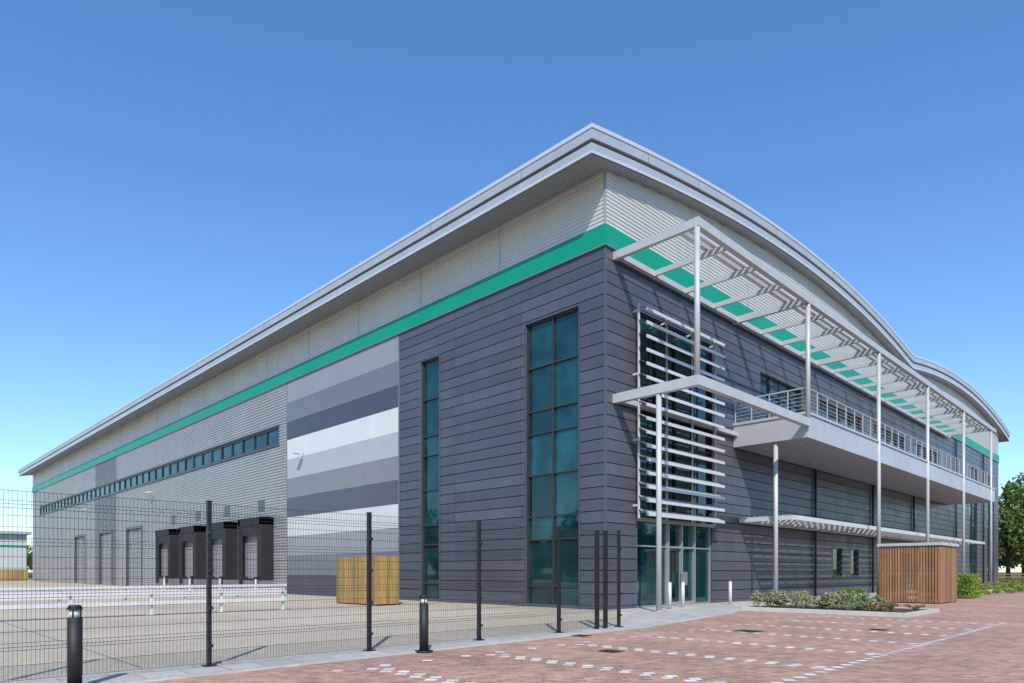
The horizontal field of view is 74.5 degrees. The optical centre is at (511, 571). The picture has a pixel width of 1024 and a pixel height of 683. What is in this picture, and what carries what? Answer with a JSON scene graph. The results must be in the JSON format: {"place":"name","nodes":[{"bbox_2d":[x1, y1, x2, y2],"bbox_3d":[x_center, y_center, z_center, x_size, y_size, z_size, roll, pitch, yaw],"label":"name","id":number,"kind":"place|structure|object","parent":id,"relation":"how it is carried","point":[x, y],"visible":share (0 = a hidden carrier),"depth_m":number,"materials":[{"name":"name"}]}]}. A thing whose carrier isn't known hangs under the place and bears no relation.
{"place":"outdoors","nodes":[
{"label":"outdoors","id":0,"kind":"place"},
{"bbox_2d":[0,531,31,576],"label":"distant warehouse","id":1,"kind":"structure","parent":0,"point":[10,558],"depth_m":195.88,"materials":[{"name":"silver metal"}]},
{"bbox_2d":[0,580,741,680],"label":"yard pavement","id":2,"kind":"structure","parent":0,"point":[102,652],"depth_m":18.30,"materials":[{"name":"concrete"}]},
{"bbox_2d":[0,569,27,580],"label":"timber board fence","id":3,"kind":"object","parent":2,"relation":"on","point":[10,573],"visible":0.67,"depth_m":110.62,"materials":[{"name":"brown wood"}]},
{"bbox_2d":[0,588,283,614],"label":"guard rail","id":4,"kind":"object","parent":2,"relation":"on","point":[221,600],"visible":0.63,"depth_m":23.02,"materials":[{"name":"metal"}]},
{"bbox_2d":[0,584,286,603],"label":"guard rail","id":5,"kind":"object","parent":2,"relation":"on","point":[125,597],"visible":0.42,"depth_m":29.99,"materials":[{"name":"metal"}]},
{"bbox_2d":[32,384,285,587],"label":"silver cladding","id":6,"kind":"structure","parent":2,"relation":"on","point":[250,480],"depth_m":60.01,"materials":[{"name":"silver metal"}]},
{"bbox_2d":[95,457,116,584],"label":"grey cladding bay","id":7,"kind":"object","parent":6,"relation":"attached to","point":[105,472],"visible":0.88,"depth_m":78.12,"materials":[{"name":"grey metal"}]},
{"bbox_2d":[74,525,142,585],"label":"door surrounds","id":8,"kind":"object","parent":6,"relation":"attached to","point":[127,529],"visible":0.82,"depth_m":76.14,"materials":[{"name":"metal"}]},
{"bbox_2d":[82,451,303,509],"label":"wall floodlights","id":9,"kind":"object","parent":6,"relation":"attached to","point":[296,452],"depth_m":43.74,"materials":[{"name":"silver metal"}]},
{"bbox_2d":[171,499,263,523],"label":"dock number signs","id":10,"kind":"object","parent":6,"relation":"attached to","point":[260,504],"visible":0.89,"depth_m":53.03,"materials":[{"name":"plastic"}]},
{"bbox_2d":[77,528,256,585],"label":"sectional doors","id":11,"kind":"structure","parent":2,"relation":"on","point":[252,563],"depth_m":69.46,"materials":[{"name":"grey metal"}]},
{"bbox_2d":[163,579,256,588],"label":"dock guard posts","id":12,"kind":"object","parent":2,"relation":"on","point":[219,582],"visible":0.39,"depth_m":50.07,"materials":[{"name":"metal"}]},
{"bbox_2d":[155,579,273,588],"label":"dock plinths","id":13,"kind":"object","parent":2,"relation":"on","point":[203,582],"visible":0.29,"depth_m":55.43,"materials":[{"name":"grey concrete"}]},
{"bbox_2d":[155,516,273,584],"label":"dock shelters","id":14,"kind":"object","parent":13,"relation":"on","point":[229,536],"visible":0.68,"depth_m":51.50,"materials":[{"name":"black rubber"}]},
{"bbox_2d":[336,556,398,605],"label":"timber bin store","id":15,"kind":"structure","parent":2,"relation":"on","point":[347,574],"depth_m":30.74,"materials":[{"name":"brown wood"}]},
{"bbox_2d":[41,310,988,605],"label":"glazing","id":16,"kind":"structure","parent":2,"relation":"on","point":[565,416],"depth_m":29.50,"materials":[{"name":"teal glass"}]},
{"bbox_2d":[76,284,997,605],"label":"wall backing","id":17,"kind":"object","parent":2,"relation":"on","point":[598,510],"depth_m":33.88,"materials":[{"name":"grey metal"}]},
{"bbox_2d":[286,335,399,599],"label":"section trim","id":18,"kind":"structure","parent":17,"relation":"attached to","point":[398,463],"depth_m":36.45,"materials":[{"name":"grey metal"}]},
{"bbox_2d":[287,575,335,595],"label":"stripe cladding","id":19,"kind":"structure","parent":18,"relation":"attached to","point":[299,588],"depth_m":43.26,"materials":[{"name":"grey metal"}]},
{"bbox_2d":[287,335,397,402],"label":"stripe cladding","id":20,"kind":"structure","parent":18,"relation":"attached to","point":[376,356],"depth_m":40.38,"materials":[{"name":"silver metal"}]},
{"bbox_2d":[287,407,397,459],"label":"stripe cladding","id":21,"kind":"structure","parent":18,"relation":"attached to","point":[383,423],"depth_m":40.30,"materials":[{"name":"white metal"}]},
{"bbox_2d":[287,456,397,497],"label":"stripe cladding","id":22,"kind":"structure","parent":18,"relation":"attached to","point":[375,472],"depth_m":40.38,"materials":[{"name":"grey metal"}]},
{"bbox_2d":[287,361,397,422],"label":"stripe cladding","id":23,"kind":"structure","parent":18,"relation":"attached to","point":[376,380],"depth_m":40.38,"materials":[{"name":"grey metal"}]},
{"bbox_2d":[287,432,397,478],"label":"stripe cladding","id":24,"kind":"structure","parent":18,"relation":"attached to","point":[376,449],"depth_m":40.38,"materials":[{"name":"grey metal"}]},
{"bbox_2d":[287,480,397,516],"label":"stripe cladding","id":25,"kind":"structure","parent":18,"relation":"attached to","point":[375,495],"depth_m":40.30,"materials":[{"name":"grey metal"}]},
{"bbox_2d":[287,385,397,439],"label":"stripe cladding","id":26,"kind":"structure","parent":18,"relation":"attached to","point":[373,403],"depth_m":40.38,"materials":[{"name":"grey metal"}]},
{"bbox_2d":[287,504,397,536],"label":"stripe cladding","id":27,"kind":"structure","parent":18,"relation":"attached to","point":[383,513],"depth_m":40.47,"materials":[{"name":"white metal"}]},
{"bbox_2d":[287,528,397,555],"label":"stripe cladding","id":28,"kind":"structure","parent":18,"relation":"attached to","point":[329,543],"depth_m":40.63,"materials":[{"name":"grey metal"}]},
{"bbox_2d":[288,552,397,574],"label":"stripe cladding","id":29,"kind":"structure","parent":18,"relation":"attached to","point":[326,564],"depth_m":42.62,"materials":[{"name":"grey metal"}]},
{"bbox_2d":[18,123,1009,475],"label":"roof edge trim","id":30,"kind":"structure","parent":17,"relation":"on","point":[610,133],"depth_m":34.29,"materials":[{"name":"silver metal"}]},
{"bbox_2d":[20,140,986,472],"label":"fascia recess","id":31,"kind":"object","parent":30,"relation":"on","point":[452,222],"visible":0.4,"depth_m":33.56,"materials":[{"name":"grey metal"}]},
{"bbox_2d":[129,154,937,407],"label":"fascia joints","id":32,"kind":"object","parent":30,"relation":"attached to","point":[648,162],"visible":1,"depth_m":48.94,"materials":[{"name":"grey metal"}]},
{"bbox_2d":[32,223,998,491],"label":"green band","id":33,"kind":"object","parent":17,"relation":"attached to","point":[604,233],"visible":0.86,"depth_m":35.53,"materials":[{"name":"green metal"}]},
{"bbox_2d":[33,170,997,486],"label":"corrugated band","id":34,"kind":"object","parent":33,"relation":"on","point":[637,212],"visible":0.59,"depth_m":35.59,"materials":[{"name":"silver metal"}]},
{"bbox_2d":[106,172,980,452],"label":"cladding joint strips","id":35,"kind":"object","parent":34,"relation":"attached to","point":[499,271],"visible":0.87,"depth_m":30.83,"materials":[{"name":"silver metal"}]},
{"bbox_2d":[32,243,998,492],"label":"band drip trim","id":36,"kind":"structure","parent":17,"relation":"attached to","point":[556,265],"depth_m":36.37,"materials":[{"name":"grey metal"}]},
{"bbox_2d":[40,308,992,603],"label":"window frames","id":37,"kind":"structure","parent":17,"relation":"attached to","point":[554,472],"depth_m":32.42,"materials":[{"name":"grey metal"}]},
{"bbox_2d":[399,245,997,609],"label":"dark cladding","id":38,"kind":"structure","parent":17,"relation":"attached to","point":[620,291],"depth_m":32.79,"materials":[{"name":"grey metal"}]},
{"bbox_2d":[39,304,911,608],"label":"window surrounds","id":39,"kind":"object","parent":38,"relation":"attached to","point":[421,452],"visible":0.56,"depth_m":29.64,"materials":[{"name":"metal"}]},
{"bbox_2d":[633,303,724,525],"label":"brise soleil louvres","id":40,"kind":"object","parent":38,"relation":"attached to","point":[691,492],"visible":0.91,"depth_m":29.15,"materials":[{"name":"silver metal"}]},
{"bbox_2d":[739,515,984,543],"bbox_3d":[27.173,-2.618,47.535,41.140,0.255,2.870,0,0,-45],"label":"walkway awning","id":41,"kind":"object","parent":38,"relation":"attached to","point":[807,523],"visible":0.89,"depth_m":39.58,"materials":[{"name":"silver metal"}]},
{"bbox_2d":[814,439,983,596],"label":"downpipes","id":42,"kind":"object","parent":38,"relation":"attached to","point":[815,534],"visible":0.71,"depth_m":48.17,"materials":[{"name":"black metal"}]},
{"bbox_2d":[636,517,713,607],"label":"entrance doors","id":43,"kind":"structure","parent":2,"relation":"on","point":[682,574],"depth_m":30.56,"materials":[{"name":"silver metal"}]},
{"bbox_2d":[12,585,1009,682],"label":"footpath","id":44,"kind":"structure","parent":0,"point":[643,616],"depth_m":13.21,"materials":[{"name":"grey concrete"}]},
{"bbox_2d":[67,605,82,682],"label":"bollard","id":45,"kind":"object","parent":44,"relation":"on","point":[74,646],"visible":1,"depth_m":8.67,"materials":[{"name":"black metal"}]},
{"bbox_2d":[0,489,623,682],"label":"fence","id":46,"kind":"object","parent":44,"relation":"on","point":[210,570],"visible":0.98,"depth_m":12.55,"materials":[{"name":"black metal"}]},
{"bbox_2d":[668,582,671,608],"bbox_3d":[6.446,0.960,27.495,0.150,1.080,0.150,0,0,-45],"label":"steel bollard","id":47,"kind":"object","parent":44,"relation":"on","point":[669,595],"visible":1,"depth_m":27.44,"materials":[{"name":"silver metal"}]},
{"bbox_2d":[681,582,684,606],"bbox_3d":[7.303,0.960,28.762,0.150,1.080,0.150,0,0,-45],"label":"steel bollard","id":48,"kind":"object","parent":44,"relation":"on","point":[682,594],"visible":0.98,"depth_m":28.70,"materials":[{"name":"silver metal"}]},
{"bbox_2d":[729,581,731,603],"bbox_3d":[10.078,0.960,31.075,0.150,1.080,0.150,0,0,-45],"label":"steel bollard","id":49,"kind":"object","parent":44,"relation":"on","point":[730,592],"visible":1,"depth_m":31.01,"materials":[{"name":"silver metal"}]},
{"bbox_2d":[651,224,991,611],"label":"canopy posts","id":50,"kind":"object","parent":44,"relation":"on","point":[659,427],"visible":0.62,"depth_m":32.40,"materials":[{"name":"silver metal"}]},
{"bbox_2d":[612,374,810,436],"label":"canopy beams","id":51,"kind":"structure","parent":50,"relation":"attached to","point":[628,397],"depth_m":26.46,"materials":[{"name":"white metal"}]},
{"bbox_2d":[613,216,995,437],"bbox_3d":[23.725,-12.600,43.583,51.600,0.320,3.800,0,0,-45],"label":"canopy frame","id":52,"kind":"object","parent":50,"relation":"attached to","point":[725,242],"visible":0.98,"depth_m":33.60,"materials":[{"name":"grey paint"}]},
{"bbox_2d":[681,230,982,428],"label":"canopy slats","id":53,"kind":"object","parent":52,"relation":"on","point":[727,256],"visible":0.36,"depth_m":31.33,"materials":[{"name":"silver metal"}]},
{"bbox_2d":[733,411,995,504],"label":"balcony fascia","id":54,"kind":"structure","parent":50,"relation":"attached to","point":[820,429],"depth_m":35.00,"materials":[{"name":"silver metal"}]},
{"bbox_2d":[735,437,989,504],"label":"balcony soffit","id":55,"kind":"structure","parent":54,"relation":"attached to","point":[809,452],"depth_m":40.42,"materials":[{"name":"grey metal"}]},
{"bbox_2d":[765,444,978,501],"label":"soffit downlights","id":56,"kind":"object","parent":55,"relation":"in","point":[870,479],"visible":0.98,"depth_m":43.22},
{"bbox_2d":[734,387,993,487],"bbox_3d":[27.217,-8.036,47.128,41.550,1.152,3.632,0,0,-45],"label":"balcony railing","id":57,"kind":"object","parent":54,"relation":"on","point":[751,417],"visible":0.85,"depth_m":37.22,"materials":[{"name":"grey metal"}]},
{"bbox_2d":[0,0,1023,571],"label":"sky","id":58,"kind":"structure","parent":0,"point":[176,176],"materials":[{"name":"blue"}]},
{"bbox_2d":[20,153,1007,475],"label":"roof soffit","id":59,"kind":"structure","parent":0,"point":[548,189],"depth_m":35.84,"materials":[{"name":"grey metal"}]},
{"bbox_2d":[18,128,1009,472],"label":"roof shell","id":60,"kind":"object","parent":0,"point":[606,140],"visible":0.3,"depth_m":34.35},
{"bbox_2d":[19,142,1008,474],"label":"roof lower fascia","id":61,"kind":"structure","parent":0,"point":[547,172],"depth_m":34.23,"materials":[{"name":"silver metal"}]},
{"bbox_2d":[24,572,1023,583],"bbox_3d":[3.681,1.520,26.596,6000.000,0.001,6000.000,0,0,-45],"label":"ground","id":62,"kind":"structure","parent":0,"point":[30,574],"depth_m":222.41,"materials":[{"name":"green plant"}]},
{"bbox_2d":[0,611,735,682],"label":"kerb","id":63,"kind":"structure","parent":62,"relation":"on","point":[288,665],"depth_m":11.73,"materials":[{"name":"concrete"}]},
{"bbox_2d":[27,545,1023,579],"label":"distant tree row","id":64,"kind":"object","parent":62,"relation":"on","point":[30,561],"visible":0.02,"depth_m":136.99,"materials":[{"name":"green plant"}]},
{"bbox_2d":[998,472,1023,579],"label":"tree","id":65,"kind":"object","parent":62,"relation":"on","point":[1010,523],"visible":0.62,"depth_m":104.62,"materials":[{"name":"green plant"}]},
{"bbox_2d":[1000,478,1023,563],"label":"tree","id":66,"kind":"object","parent":62,"relation":"on","point":[1013,502],"visible":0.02,"depth_m":113.85,"materials":[{"name":"green plant"}]},
{"bbox_2d":[146,589,1023,682],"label":"brick road","id":67,"kind":"structure","parent":0,"point":[988,654],"depth_m":12.14,"materials":[{"name":"red brick"}]},
{"bbox_2d":[415,595,432,652],"bbox_3d":[-1.654,0.965,12.634,0.340,1.070,0.340,0,0,-45],"label":"bollard","id":68,"kind":"object","parent":67,"relation":"on","point":[423,625],"visible":1,"depth_m":12.56,"materials":[{"name":"black metal"}]},
{"bbox_2d":[572,634,592,636],"bbox_3d":[1.618,1.506,15.867,0.400,0.028,0.412,0,0,-45],"label":"drain cover","id":69,"kind":"object","parent":67,"relation":"on","point":[580,635],"visible":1,"depth_m":15.79,"materials":[{"name":"metal"}]},
{"bbox_2d":[598,649,624,652],"bbox_3d":[1.875,1.506,12.757,0.360,0.028,0.381,0,0,-45],"label":"drain cover","id":70,"kind":"object","parent":67,"relation":"on","point":[610,651],"visible":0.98,"depth_m":12.69,"materials":[{"name":"metal"}]},
{"bbox_2d":[330,616,1003,682],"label":"parking markings","id":71,"kind":"object","parent":67,"relation":"on","point":[645,673],"visible":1,"depth_m":11.96,"materials":[{"name":"white paint"}]},
{"bbox_2d":[734,629,763,632],"bbox_3d":[6.016,1.506,17.104,0.600,0.028,0.600,0,0,-45],"label":"drain cover","id":72,"kind":"object","parent":67,"relation":"on","point":[744,630],"visible":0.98,"depth_m":17.02,"materials":[{"name":"metal"}]},
{"bbox_2d":[742,589,939,617],"bbox_3d":[12.443,1.093,25.683,4.000,0.854,5.800,0,0,-45],"label":"planter bed","id":73,"kind":"object","parent":67,"relation":"on","point":[823,604],"visible":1,"depth_m":25.16,"materials":[{"name":"green plant"}]},
{"bbox_2d":[868,628,889,630],"bbox_3d":[9.550,1.506,17.506,0.400,0.028,0.412,0,0,-45],"label":"drain cover","id":74,"kind":"object","parent":67,"relation":"on","point":[879,629],"visible":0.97,"depth_m":17.44,"materials":[{"name":"metal"}]},
{"bbox_2d":[877,542,958,603],"bbox_3d":[20.207,0.055,33.476,3.360,2.890,2.760,0,0,-45],"label":"timber cycle shelter","id":75,"kind":"object","parent":67,"relation":"on","point":[934,571],"visible":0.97,"depth_m":32.53,"materials":[{"name":"brown wood"}]},
{"bbox_2d":[837,581,1023,603],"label":"border bed","id":76,"kind":"object","parent":67,"relation":"on","point":[848,591],"visible":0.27,"depth_m":33.17,"materials":[{"name":"plant"}]},
{"bbox_2d":[957,573,1023,597],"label":"hedge","id":77,"kind":"object","parent":67,"relation":"on","point":[974,585],"visible":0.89,"depth_m":38.59,"materials":[{"name":"green plant"}]},
{"bbox_2d":[998,574,1023,580],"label":"post and rail fence","id":78,"kind":"object","parent":67,"relation":"on","point":[1016,577],"visible":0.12,"depth_m":88.93,"materials":[{"name":"brown wood"}]}
]}

